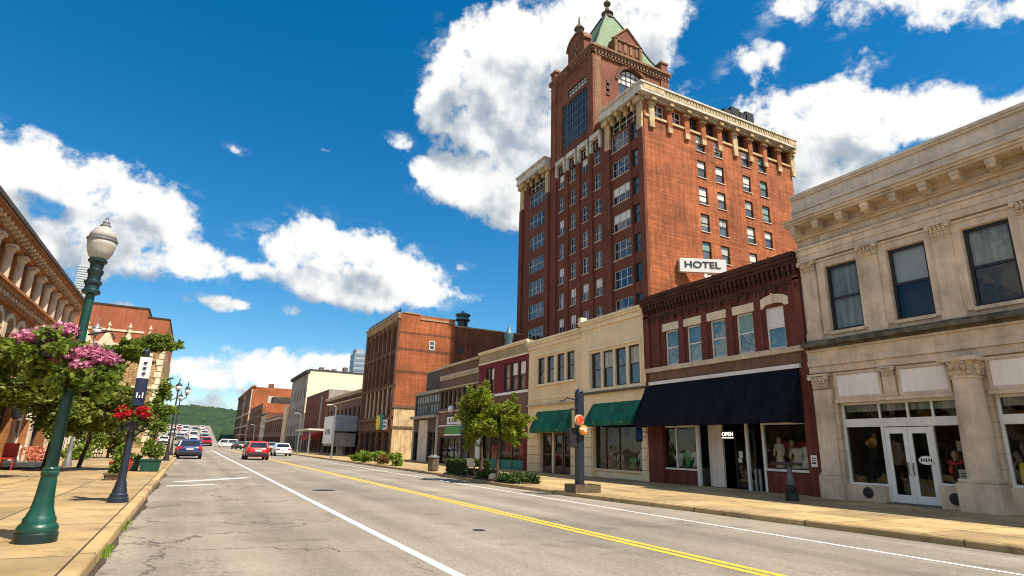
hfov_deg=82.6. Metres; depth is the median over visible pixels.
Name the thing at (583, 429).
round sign
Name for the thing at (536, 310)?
window
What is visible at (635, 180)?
window
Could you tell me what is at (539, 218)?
window
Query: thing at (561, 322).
window
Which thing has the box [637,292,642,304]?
window
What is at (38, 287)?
ornate building
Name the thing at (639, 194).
hotel building
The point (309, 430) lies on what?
flat canopy
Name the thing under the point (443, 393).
window
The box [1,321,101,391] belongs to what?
flower basket
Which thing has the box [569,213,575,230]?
window
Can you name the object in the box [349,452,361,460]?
shrub
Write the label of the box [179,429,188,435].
parked car
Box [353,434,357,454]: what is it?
window
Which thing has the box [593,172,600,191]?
window
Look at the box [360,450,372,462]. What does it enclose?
shrub
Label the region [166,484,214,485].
stop line
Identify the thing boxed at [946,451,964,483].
mannequin
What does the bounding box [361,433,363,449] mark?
window
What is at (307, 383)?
cream tall building
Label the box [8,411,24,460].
window
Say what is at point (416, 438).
window
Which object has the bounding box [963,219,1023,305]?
window
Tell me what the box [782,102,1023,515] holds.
stone building
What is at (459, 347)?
window
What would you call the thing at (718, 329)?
window
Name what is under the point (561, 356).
window
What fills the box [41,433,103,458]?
garden wall
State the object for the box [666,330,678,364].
window
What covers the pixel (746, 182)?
window
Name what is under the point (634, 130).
window
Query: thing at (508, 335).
roof vent
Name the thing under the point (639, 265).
window
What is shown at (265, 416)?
stucco building
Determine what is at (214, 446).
parking lot
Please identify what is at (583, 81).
louvre window
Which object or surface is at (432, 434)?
window
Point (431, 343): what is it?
window
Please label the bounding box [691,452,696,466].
mannequin
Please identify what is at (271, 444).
parked car
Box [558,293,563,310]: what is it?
window
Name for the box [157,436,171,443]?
parked car
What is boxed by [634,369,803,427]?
awning
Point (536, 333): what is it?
window
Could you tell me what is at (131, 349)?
street tree
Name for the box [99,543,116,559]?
grass
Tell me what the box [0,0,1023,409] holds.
sky
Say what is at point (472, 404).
street tree
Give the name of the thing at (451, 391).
window
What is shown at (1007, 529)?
sidewalk
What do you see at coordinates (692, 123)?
window
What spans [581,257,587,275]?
window
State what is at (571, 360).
window
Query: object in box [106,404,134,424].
flower basket
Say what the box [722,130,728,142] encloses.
window
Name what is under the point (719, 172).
window
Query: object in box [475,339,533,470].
maroon shop
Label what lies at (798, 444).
bunting
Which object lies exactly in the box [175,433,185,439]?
parked car
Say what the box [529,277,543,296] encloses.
window
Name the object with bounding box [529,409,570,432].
awning
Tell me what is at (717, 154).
window
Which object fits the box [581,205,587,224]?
window
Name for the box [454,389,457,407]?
window
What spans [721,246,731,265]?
window
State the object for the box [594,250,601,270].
window
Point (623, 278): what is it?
window
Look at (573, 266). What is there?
window
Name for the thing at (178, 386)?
street lamp
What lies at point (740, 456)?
notice
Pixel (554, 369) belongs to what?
cream shop
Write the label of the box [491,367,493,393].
window
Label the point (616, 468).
display table
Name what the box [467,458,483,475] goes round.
park bench
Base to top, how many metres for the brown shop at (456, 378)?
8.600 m
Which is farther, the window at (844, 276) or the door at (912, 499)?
the window at (844, 276)
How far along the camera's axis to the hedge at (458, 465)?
28.40 m
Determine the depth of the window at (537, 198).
78.01 m
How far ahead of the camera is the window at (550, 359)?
37.47 m
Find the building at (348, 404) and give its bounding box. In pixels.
[323,389,361,454]
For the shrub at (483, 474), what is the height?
0.728 m
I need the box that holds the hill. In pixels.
[167,404,236,440]
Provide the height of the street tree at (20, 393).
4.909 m
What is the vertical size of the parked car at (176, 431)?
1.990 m
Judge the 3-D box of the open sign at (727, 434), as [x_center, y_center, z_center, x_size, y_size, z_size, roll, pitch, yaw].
[9.232,6.293,24.956,0.049,0.340,0.700,9,-17,-27]
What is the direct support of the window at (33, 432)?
in the ornate building at (38, 287)
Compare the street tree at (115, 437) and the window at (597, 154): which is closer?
the street tree at (115, 437)
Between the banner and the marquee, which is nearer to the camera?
the banner
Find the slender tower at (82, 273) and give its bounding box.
[74,248,89,297]
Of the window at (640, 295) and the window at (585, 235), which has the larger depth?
the window at (585, 235)
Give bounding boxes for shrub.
[60,443,95,459]
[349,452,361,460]
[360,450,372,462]
[370,450,385,463]
[376,454,389,463]
[387,452,403,465]
[475,469,501,478]
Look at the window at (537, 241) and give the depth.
76.34 m
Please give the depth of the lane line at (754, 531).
10.95 m
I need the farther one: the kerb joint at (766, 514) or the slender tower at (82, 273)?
the slender tower at (82, 273)
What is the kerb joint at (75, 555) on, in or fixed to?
on the kerb at (84, 561)
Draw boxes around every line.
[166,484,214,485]
[173,477,244,481]
[213,451,464,575]
[232,450,769,575]
[238,451,785,575]
[292,456,1023,575]
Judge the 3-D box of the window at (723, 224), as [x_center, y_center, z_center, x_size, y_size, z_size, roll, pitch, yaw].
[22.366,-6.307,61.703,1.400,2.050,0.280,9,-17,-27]
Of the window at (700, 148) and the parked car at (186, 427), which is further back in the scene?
the parked car at (186, 427)
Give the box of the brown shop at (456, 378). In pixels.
[437,356,479,462]
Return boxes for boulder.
[488,473,495,478]
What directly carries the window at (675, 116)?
in the hotel building at (639, 194)
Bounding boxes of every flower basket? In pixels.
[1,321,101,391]
[42,343,127,403]
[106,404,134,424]
[130,405,157,424]
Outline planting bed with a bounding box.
[443,473,531,483]
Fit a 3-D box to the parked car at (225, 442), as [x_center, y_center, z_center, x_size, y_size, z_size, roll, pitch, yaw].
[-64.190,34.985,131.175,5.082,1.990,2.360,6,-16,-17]
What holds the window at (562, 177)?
in the hotel building at (639, 194)
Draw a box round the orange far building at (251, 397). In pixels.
[233,384,291,440]
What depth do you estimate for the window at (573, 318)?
65.89 m
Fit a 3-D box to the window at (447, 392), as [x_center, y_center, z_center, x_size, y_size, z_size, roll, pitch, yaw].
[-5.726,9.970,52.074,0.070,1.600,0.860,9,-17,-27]
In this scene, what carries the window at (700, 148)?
in the hotel building at (639, 194)
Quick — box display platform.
[1,461,41,468]
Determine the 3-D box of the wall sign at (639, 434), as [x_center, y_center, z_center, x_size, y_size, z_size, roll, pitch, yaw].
[6.289,7.099,28.222,0.740,0.670,0.115,9,-17,-27]
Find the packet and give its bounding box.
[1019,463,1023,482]
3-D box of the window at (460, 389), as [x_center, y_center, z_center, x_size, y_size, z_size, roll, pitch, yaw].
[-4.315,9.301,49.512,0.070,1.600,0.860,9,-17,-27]
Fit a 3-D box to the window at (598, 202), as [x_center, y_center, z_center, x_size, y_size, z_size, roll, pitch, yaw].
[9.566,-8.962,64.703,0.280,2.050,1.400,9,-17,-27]
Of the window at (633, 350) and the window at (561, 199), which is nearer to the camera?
the window at (633, 350)
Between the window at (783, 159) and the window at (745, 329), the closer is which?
the window at (745, 329)
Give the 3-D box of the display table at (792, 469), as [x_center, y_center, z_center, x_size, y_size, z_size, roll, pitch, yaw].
[10.877,7.263,21.925,0.910,0.897,1.710,9,-17,-27]
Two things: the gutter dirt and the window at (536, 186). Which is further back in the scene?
the window at (536, 186)
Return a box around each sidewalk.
[0,447,174,575]
[291,450,1023,545]
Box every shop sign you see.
[376,415,387,429]
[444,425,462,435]
[447,417,460,424]
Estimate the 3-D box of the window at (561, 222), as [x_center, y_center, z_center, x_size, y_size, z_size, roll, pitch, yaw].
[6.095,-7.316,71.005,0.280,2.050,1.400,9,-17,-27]
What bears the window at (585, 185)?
in the hotel building at (639, 194)
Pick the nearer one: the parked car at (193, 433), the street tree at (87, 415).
the street tree at (87, 415)
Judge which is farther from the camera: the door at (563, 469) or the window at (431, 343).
the window at (431, 343)
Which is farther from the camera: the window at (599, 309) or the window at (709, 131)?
the window at (709, 131)
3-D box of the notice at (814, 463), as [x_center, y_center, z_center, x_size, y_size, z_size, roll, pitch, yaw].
[10.704,6.134,20.667,0.016,0.400,0.240,9,-17,-27]
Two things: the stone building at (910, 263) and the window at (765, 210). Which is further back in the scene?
the window at (765, 210)
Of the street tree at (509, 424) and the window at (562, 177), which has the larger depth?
the window at (562, 177)
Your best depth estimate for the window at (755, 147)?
68.03 m
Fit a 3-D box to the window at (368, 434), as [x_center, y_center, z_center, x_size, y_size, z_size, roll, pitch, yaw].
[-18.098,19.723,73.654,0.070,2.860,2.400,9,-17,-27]
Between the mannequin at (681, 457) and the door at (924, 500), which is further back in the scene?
the mannequin at (681, 457)
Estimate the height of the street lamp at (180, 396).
5.750 m
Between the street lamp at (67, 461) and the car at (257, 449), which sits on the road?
the car at (257, 449)
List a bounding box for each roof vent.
[455,311,470,326]
[504,325,513,344]
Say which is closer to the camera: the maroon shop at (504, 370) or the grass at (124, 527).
the grass at (124, 527)
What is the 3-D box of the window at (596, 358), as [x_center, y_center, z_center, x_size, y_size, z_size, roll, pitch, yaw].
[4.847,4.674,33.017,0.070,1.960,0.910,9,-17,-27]
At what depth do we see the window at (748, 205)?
64.55 m
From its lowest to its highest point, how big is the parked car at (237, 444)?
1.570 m
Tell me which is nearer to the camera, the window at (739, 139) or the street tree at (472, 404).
the street tree at (472, 404)
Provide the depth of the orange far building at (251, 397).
245.43 m
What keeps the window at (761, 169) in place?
in the hotel building at (639, 194)
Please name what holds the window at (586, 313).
in the hotel building at (639, 194)
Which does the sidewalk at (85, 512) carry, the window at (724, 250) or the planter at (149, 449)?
the planter at (149, 449)
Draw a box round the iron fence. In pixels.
[63,436,102,456]
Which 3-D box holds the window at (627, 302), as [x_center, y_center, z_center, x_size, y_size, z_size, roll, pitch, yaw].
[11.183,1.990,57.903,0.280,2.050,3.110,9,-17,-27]
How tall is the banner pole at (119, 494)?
3.340 m
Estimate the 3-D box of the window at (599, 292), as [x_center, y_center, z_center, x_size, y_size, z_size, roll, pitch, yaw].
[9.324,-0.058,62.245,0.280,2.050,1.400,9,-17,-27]
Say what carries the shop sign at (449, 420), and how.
attached to the brown shop at (456, 378)
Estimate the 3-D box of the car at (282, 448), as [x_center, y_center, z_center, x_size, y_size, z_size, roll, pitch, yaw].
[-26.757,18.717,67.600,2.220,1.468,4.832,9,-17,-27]
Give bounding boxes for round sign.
[574,415,583,425]
[579,425,587,434]
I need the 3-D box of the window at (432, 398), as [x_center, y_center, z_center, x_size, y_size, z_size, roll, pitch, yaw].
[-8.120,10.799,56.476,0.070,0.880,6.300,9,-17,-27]
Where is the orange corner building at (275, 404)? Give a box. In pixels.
[246,396,290,441]
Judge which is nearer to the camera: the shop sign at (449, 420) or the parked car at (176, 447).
the shop sign at (449, 420)
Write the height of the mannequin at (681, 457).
0.630 m
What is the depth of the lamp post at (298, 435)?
77.54 m
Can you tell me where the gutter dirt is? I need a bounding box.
[87,474,166,575]
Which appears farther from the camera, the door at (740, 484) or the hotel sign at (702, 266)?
the hotel sign at (702, 266)
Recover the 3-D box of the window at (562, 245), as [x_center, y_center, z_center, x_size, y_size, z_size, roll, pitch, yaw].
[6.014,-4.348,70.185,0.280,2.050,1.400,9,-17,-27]
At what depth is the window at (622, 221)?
60.54 m
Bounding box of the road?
[88,447,1023,575]
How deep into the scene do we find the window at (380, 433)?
69.49 m
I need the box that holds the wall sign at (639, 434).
[635,427,647,441]
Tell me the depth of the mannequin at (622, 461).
30.66 m
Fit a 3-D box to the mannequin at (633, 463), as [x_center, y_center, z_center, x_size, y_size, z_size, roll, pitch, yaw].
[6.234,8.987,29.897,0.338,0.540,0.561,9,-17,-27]
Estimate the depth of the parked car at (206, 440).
107.62 m
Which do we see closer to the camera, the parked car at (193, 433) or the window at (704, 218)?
the window at (704, 218)
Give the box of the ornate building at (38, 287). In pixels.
[0,185,84,462]
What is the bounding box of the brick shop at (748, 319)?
[638,251,821,496]
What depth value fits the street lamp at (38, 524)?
7.91 m
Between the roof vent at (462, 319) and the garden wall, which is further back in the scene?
the roof vent at (462, 319)
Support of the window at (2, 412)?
in the ornate building at (38, 287)
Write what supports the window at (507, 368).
in the maroon shop at (504, 370)
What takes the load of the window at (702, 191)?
in the hotel building at (639, 194)
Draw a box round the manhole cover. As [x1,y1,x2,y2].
[313,489,334,490]
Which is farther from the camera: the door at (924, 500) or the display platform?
the display platform
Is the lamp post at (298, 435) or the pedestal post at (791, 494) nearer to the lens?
the pedestal post at (791, 494)
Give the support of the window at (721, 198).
in the hotel building at (639, 194)
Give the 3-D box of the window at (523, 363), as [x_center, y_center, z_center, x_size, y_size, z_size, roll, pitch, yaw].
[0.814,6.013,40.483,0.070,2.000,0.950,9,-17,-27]
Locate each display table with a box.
[604,467,642,470]
[673,466,710,485]
[773,468,808,469]
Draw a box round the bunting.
[781,442,806,447]
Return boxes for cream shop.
[526,328,580,474]
[577,305,649,481]
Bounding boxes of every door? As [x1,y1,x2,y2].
[543,432,569,473]
[733,430,759,489]
[884,427,917,503]
[906,426,941,505]
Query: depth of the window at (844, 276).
20.78 m
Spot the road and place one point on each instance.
(251, 523)
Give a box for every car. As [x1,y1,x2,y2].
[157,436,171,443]
[168,427,178,434]
[174,440,180,454]
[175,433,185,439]
[175,439,204,458]
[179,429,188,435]
[182,425,189,430]
[187,431,197,438]
[199,434,208,438]
[200,437,213,445]
[218,439,237,447]
[231,441,246,448]
[242,441,269,459]
[268,442,275,450]
[270,443,291,455]
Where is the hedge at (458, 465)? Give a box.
[444,457,490,474]
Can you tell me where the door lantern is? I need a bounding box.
[8,406,22,418]
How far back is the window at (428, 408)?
56.19 m
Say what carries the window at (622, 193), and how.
in the hotel building at (639, 194)
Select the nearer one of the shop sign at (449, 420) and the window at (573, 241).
the shop sign at (449, 420)
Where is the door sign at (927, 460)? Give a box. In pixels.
[919,456,934,464]
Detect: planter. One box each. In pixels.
[103,442,124,479]
[129,452,142,470]
[139,437,165,471]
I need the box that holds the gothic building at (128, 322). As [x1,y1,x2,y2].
[73,302,173,447]
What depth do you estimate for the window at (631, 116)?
63.29 m
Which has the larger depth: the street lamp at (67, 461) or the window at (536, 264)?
the window at (536, 264)
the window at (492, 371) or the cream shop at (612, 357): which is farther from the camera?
the window at (492, 371)
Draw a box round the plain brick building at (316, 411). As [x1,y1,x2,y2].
[301,389,350,451]
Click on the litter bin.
(433, 463)
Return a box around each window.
[0,406,5,429]
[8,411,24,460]
[26,422,36,458]
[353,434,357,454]
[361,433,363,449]
[365,433,369,450]
[371,432,375,451]
[377,432,381,451]
[384,432,388,453]
[414,432,417,459]
[416,403,438,414]
[417,393,438,405]
[428,432,435,455]
[429,341,434,350]
[441,391,444,408]
[445,390,448,408]
[450,390,452,405]
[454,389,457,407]
[457,345,462,353]
[458,388,461,406]
[487,369,489,389]
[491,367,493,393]
[504,364,509,391]
[512,362,517,390]
[520,360,525,388]
[528,301,543,320]
[528,325,542,339]
[529,254,543,274]
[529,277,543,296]
[530,187,544,209]
[530,209,544,230]
[530,231,543,251]
[531,178,544,193]
[539,358,544,383]
[548,356,553,382]
[558,174,564,190]
[558,196,563,213]
[558,220,563,236]
[558,243,563,260]
[558,268,563,285]
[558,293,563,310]
[558,353,563,380]
[559,318,563,332]
[568,351,574,379]
[569,76,585,96]
[569,167,574,183]
[569,189,575,206]
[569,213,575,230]
[569,237,575,255]
[569,262,575,280]
[569,288,575,306]
[571,314,575,329]
[581,181,587,199]
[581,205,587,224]
[581,231,587,249]
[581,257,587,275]
[581,283,588,302]
[582,159,586,173]
[583,310,588,319]
[592,353,600,388]
[593,149,600,167]
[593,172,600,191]
[594,198,601,217]
[594,224,601,243]
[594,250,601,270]
[595,278,602,297]
[597,305,602,316]
[604,350,612,386]
[611,128,627,154]
[611,154,628,180]
[612,181,629,207]
[612,209,630,234]
[613,107,635,134]
[613,237,631,262]
[613,266,632,290]
[616,296,632,310]
[616,347,626,384]
[618,71,639,94]
[629,344,639,383]
[632,122,636,139]
[632,148,637,166]
[633,175,638,194]
[634,203,639,222]
[635,232,640,251]
[636,262,641,281]
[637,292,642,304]
[654,105,662,118]
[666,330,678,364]
[672,112,679,124]
[688,324,701,361]
[689,118,696,130]
[695,135,705,153]
[697,160,707,179]
[699,187,709,205]
[701,214,711,233]
[702,241,710,258]
[706,124,712,136]
[711,319,726,357]
[713,141,723,159]
[715,166,725,184]
[717,192,727,211]
[719,219,729,237]
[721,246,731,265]
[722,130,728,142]
[737,136,743,147]
[737,312,754,353]
[740,151,749,168]
[743,176,752,193]
[745,201,754,219]
[747,227,756,245]
[749,253,756,263]
[752,142,757,152]
[757,157,766,174]
[760,181,769,198]
[762,206,771,223]
[764,231,774,249]
[766,147,771,158]
[766,305,786,348]
[780,152,785,163]
[826,260,864,330]
[888,241,935,319]
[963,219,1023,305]
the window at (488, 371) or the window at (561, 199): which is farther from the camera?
the window at (561, 199)
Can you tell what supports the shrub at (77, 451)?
on the sidewalk at (85, 512)
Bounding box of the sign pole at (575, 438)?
[560,389,583,484]
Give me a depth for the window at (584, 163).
68.68 m
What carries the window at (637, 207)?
in the hotel building at (639, 194)
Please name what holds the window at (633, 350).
in the cream shop at (612, 357)
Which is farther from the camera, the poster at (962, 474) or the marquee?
the marquee
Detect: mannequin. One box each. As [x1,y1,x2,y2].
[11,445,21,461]
[608,450,614,467]
[617,450,624,467]
[629,458,637,468]
[638,449,641,468]
[675,452,684,466]
[684,450,692,466]
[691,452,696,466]
[773,437,786,467]
[786,440,796,468]
[789,448,803,468]
[800,446,808,468]
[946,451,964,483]
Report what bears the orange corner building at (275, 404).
on the sidewalk at (1007, 529)
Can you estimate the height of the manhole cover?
0.006 m
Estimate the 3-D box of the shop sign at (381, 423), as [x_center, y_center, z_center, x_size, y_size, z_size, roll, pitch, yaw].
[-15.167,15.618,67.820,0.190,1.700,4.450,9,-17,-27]
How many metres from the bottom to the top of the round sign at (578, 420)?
0.370 m
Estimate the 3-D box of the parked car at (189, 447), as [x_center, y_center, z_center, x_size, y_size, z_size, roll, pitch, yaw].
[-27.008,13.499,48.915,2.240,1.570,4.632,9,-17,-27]
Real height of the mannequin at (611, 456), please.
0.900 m
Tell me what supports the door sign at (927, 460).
attached to the stone building at (910, 263)
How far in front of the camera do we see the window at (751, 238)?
63.74 m
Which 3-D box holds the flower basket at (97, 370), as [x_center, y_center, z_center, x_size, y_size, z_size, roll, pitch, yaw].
[-5.874,1.170,8.087,1.016,0.879,0.882,9,-17,-27]
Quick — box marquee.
[322,415,358,454]
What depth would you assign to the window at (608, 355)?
32.17 m
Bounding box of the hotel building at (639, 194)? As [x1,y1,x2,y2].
[515,79,797,339]
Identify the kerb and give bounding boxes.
[57,456,176,575]
[291,453,1023,554]
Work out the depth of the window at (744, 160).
66.19 m
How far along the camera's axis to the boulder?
24.93 m
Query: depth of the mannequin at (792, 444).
22.19 m
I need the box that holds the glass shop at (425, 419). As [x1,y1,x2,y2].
[410,369,441,461]
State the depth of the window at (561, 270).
69.50 m
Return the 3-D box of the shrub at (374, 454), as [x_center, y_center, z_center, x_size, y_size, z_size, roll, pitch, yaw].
[-9.836,12.595,43.365,1.360,1.113,1.934,9,-17,-27]
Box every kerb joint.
[54,455,175,575]
[292,453,1022,545]
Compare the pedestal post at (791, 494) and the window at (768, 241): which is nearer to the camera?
the pedestal post at (791, 494)
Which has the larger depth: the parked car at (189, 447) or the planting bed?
the parked car at (189, 447)
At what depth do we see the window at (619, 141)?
63.02 m
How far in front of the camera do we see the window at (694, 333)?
26.71 m
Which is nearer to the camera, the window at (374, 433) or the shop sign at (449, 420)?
the shop sign at (449, 420)
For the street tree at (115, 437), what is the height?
5.556 m
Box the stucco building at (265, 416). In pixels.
[258,412,283,440]
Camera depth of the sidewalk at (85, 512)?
11.47 m
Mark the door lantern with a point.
(15, 414)
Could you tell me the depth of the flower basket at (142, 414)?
13.00 m
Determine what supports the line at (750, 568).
on the road
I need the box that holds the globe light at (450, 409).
[448,406,453,414]
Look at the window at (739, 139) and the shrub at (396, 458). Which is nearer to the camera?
the shrub at (396, 458)
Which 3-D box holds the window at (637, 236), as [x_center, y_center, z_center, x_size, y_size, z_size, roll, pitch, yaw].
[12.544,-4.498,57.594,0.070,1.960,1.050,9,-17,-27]
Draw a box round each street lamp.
[11,217,118,544]
[61,319,101,466]
[163,378,190,460]
[169,391,182,454]
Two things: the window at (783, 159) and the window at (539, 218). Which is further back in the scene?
the window at (539, 218)
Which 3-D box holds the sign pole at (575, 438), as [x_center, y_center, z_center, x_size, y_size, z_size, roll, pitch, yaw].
[2.019,5.124,19.801,0.940,3.430,0.289,9,-17,-27]
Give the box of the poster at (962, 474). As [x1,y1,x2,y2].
[958,469,966,478]
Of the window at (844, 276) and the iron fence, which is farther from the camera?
the iron fence
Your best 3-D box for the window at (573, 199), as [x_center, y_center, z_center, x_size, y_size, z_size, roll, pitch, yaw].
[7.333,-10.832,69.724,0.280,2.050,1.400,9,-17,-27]
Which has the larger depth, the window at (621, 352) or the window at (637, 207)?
the window at (637, 207)
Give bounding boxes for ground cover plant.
[495,470,541,483]
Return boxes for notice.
[738,451,742,462]
[810,455,817,466]
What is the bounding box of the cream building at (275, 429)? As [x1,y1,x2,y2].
[261,406,289,442]
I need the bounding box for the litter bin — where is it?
[428,455,439,471]
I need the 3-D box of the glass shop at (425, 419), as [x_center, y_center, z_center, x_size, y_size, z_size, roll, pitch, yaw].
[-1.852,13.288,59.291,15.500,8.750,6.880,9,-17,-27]
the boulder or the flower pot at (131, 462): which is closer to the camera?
the flower pot at (131, 462)
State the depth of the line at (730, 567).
10.28 m
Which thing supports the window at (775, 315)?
in the brick shop at (748, 319)
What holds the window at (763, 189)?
in the hotel building at (639, 194)
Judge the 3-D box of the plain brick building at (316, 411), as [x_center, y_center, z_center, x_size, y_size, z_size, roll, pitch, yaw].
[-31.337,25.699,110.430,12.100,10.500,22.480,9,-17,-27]
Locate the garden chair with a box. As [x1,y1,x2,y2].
[0,443,19,470]
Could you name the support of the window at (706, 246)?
in the hotel building at (639, 194)
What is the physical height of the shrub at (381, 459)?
0.701 m
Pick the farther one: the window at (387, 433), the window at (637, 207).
the window at (387, 433)
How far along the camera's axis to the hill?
390.73 m
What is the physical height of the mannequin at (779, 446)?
1.151 m
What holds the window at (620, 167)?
in the hotel building at (639, 194)
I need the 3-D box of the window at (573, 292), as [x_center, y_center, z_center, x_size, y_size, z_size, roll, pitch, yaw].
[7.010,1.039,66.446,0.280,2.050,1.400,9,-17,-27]
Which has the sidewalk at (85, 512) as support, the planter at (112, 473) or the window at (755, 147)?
the planter at (112, 473)
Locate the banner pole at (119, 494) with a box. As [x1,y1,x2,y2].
[106,349,155,502]
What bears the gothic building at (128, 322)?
on the sidewalk at (85, 512)
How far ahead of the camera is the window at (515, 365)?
41.60 m
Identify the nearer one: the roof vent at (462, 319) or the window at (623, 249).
the window at (623, 249)
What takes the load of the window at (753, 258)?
in the hotel building at (639, 194)
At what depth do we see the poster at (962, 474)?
16.92 m
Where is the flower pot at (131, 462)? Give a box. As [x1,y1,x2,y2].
[109,457,133,470]
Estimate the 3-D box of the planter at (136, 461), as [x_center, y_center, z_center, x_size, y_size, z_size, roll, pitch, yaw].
[-16.459,7.488,25.202,0.882,0.777,0.778,9,-17,-27]
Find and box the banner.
[131,357,152,405]
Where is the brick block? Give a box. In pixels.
[357,308,522,458]
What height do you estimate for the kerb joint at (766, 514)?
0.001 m
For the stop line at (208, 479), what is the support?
on the road
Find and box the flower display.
[19,446,45,461]
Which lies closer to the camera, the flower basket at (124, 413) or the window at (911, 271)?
the flower basket at (124, 413)
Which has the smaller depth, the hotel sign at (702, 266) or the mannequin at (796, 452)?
the mannequin at (796, 452)
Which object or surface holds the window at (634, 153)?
in the hotel building at (639, 194)
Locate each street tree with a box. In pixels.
[0,329,61,414]
[0,336,148,469]
[65,382,150,457]
[76,332,184,467]
[140,377,180,458]
[451,379,501,471]
[473,392,536,479]
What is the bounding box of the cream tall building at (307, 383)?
[285,367,362,449]
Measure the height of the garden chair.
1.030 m
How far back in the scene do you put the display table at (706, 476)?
25.90 m
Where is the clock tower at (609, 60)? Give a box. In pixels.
[548,0,670,169]
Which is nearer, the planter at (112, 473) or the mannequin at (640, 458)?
the planter at (112, 473)
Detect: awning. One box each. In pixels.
[299,432,320,439]
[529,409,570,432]
[584,400,640,426]
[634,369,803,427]
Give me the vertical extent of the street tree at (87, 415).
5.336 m
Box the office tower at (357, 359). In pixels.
[349,349,364,372]
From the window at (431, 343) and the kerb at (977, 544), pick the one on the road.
the kerb at (977, 544)
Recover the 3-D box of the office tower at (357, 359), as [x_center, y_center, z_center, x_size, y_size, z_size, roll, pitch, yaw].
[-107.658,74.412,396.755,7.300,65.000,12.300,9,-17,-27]
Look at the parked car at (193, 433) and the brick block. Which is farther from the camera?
the parked car at (193, 433)
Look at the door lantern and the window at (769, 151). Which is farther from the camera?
the window at (769, 151)
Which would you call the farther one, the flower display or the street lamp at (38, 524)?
the flower display
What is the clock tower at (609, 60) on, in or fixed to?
on the hotel building at (639, 194)
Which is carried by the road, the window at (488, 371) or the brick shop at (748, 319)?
the brick shop at (748, 319)
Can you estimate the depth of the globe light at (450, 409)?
49.77 m
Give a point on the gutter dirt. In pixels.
(100, 563)
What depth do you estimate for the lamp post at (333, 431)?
58.83 m
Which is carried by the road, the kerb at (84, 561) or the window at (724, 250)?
the kerb at (84, 561)
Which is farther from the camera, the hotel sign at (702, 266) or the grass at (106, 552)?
the hotel sign at (702, 266)
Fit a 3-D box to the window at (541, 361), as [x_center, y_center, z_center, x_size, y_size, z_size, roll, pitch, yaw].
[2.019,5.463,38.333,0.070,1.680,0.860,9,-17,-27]
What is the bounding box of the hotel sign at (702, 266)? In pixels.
[678,258,726,275]
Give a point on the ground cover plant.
(517, 477)
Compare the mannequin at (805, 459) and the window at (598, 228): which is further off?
the window at (598, 228)
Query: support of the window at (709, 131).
in the hotel building at (639, 194)
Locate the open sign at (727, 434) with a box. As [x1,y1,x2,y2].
[721,431,734,438]
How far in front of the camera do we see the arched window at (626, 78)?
72.72 m
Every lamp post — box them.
[294,413,301,453]
[327,404,336,457]
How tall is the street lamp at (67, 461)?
7.150 m
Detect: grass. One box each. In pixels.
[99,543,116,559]
[119,518,134,531]
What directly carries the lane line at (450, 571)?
on the road
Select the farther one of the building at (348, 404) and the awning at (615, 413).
the building at (348, 404)
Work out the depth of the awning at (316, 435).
99.61 m
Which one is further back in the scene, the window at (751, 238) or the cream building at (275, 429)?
the cream building at (275, 429)
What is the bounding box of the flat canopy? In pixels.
[295,428,323,452]
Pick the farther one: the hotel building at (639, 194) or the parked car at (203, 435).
the parked car at (203, 435)
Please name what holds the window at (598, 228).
in the hotel building at (639, 194)
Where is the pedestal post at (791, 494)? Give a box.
[770,462,802,500]
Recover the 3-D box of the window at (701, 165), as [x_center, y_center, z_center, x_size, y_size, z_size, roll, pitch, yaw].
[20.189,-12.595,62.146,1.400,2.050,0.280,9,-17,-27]
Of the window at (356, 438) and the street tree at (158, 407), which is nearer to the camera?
the street tree at (158, 407)
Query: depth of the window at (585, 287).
64.53 m
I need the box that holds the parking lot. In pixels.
[154,424,219,449]
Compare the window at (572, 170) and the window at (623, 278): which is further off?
the window at (572, 170)
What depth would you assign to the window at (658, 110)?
61.49 m

